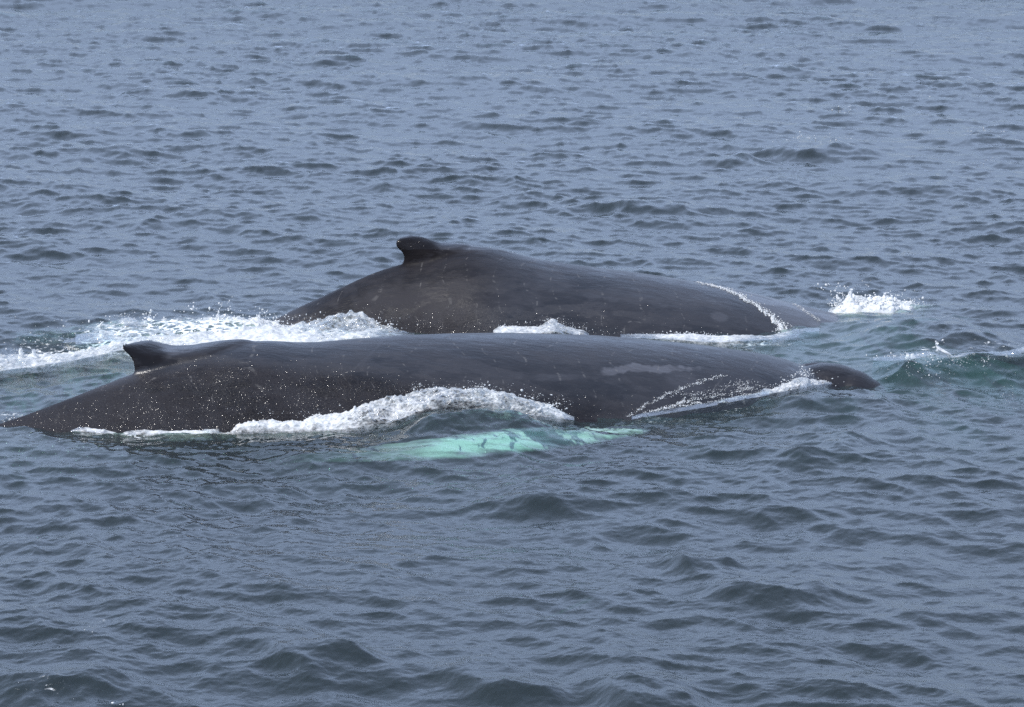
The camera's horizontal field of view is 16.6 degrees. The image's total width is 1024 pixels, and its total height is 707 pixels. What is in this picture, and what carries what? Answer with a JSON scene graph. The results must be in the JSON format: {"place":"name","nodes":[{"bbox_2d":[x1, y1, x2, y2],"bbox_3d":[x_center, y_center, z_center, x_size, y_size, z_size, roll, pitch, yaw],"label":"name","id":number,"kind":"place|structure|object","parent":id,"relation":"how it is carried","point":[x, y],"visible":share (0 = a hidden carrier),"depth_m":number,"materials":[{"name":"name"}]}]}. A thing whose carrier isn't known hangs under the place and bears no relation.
{"place":"outdoors","nodes":[
{"label":"outdoors","id":0,"kind":"place"},
{"bbox_2d":[0,0,1023,706],"bbox_3d":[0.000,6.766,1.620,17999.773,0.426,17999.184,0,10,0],"label":"sea","id":1,"kind":"structure","parent":0,"point":[740,156],"depth_m":57.51,"materials":[{"name":"liquid"}]},
{"bbox_2d":[0,300,417,412],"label":"wake foam","id":2,"kind":"object","parent":1,"relation":"on","point":[258,326],"visible":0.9,"depth_m":40.07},
{"bbox_2d":[75,381,570,441],"bbox_3d":[-1.861,0.863,35.796,5.271,1.246,0.916,-1,10,-3],"label":"whale foam","id":3,"kind":"object","parent":1,"relation":"on","point":[326,423],"visible":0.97,"depth_m":35.46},
{"bbox_2d":[2,96,1003,704],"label":"froth flecks","id":4,"kind":"object","parent":1,"relation":"on","point":[830,140],"visible":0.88,"depth_m":36.13,"materials":[{"name":"liquid"}]},
{"bbox_2d":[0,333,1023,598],"bbox_3d":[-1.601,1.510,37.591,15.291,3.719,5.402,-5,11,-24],"label":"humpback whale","id":5,"kind":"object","parent":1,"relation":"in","point":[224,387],"visible":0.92,"depth_m":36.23},
{"bbox_2d":[627,374,775,418],"bbox_3d":[2.052,0.795,36.762,2.064,1.027,0.637,-6,12,-29],"label":"shoulder foam","id":6,"kind":"object","parent":5,"relation":"on","point":[682,388],"visible":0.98,"depth_m":36.77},
{"bbox_2d":[493,318,615,334],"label":"flank foam","id":7,"kind":"object","parent":1,"relation":"on","point":[508,329],"visible":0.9,"depth_m":40.75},
{"bbox_2d":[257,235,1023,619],"bbox_3d":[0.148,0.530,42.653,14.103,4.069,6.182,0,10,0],"label":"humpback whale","id":8,"kind":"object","parent":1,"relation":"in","point":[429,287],"visible":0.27,"depth_m":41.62},
{"bbox_2d":[697,281,820,334],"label":"head foam","id":9,"kind":"object","parent":8,"relation":"on","point":[781,327],"visible":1,"depth_m":41.88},
{"bbox_2d":[642,328,788,355],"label":"flank foam","id":10,"kind":"object","parent":1,"relation":"on","point":[702,339],"visible":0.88,"depth_m":40.76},
{"bbox_2d":[762,361,835,399],"bbox_3d":[3.066,0.579,37.493,1.474,1.069,0.698,-9,13,-40],"label":"head splash","id":11,"kind":"object","parent":1,"relation":"on","point":[804,382],"visible":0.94,"depth_m":37.21,"materials":[{"name":"liquid"}]},
{"bbox_2d":[814,281,926,337],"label":"head splash","id":12,"kind":"object","parent":1,"relation":"on","point":[851,304],"visible":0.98,"depth_m":42.93,"materials":[{"name":"liquid"}]},
{"bbox_2d":[866,339,1006,392],"bbox_3d":[4.850,0.368,38.173,2.148,0.979,1.782,0,10,0],"label":"crest foam","id":13,"kind":"object","parent":1,"relation":"on","point":[912,356],"visible":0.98,"depth_m":38.37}
]}

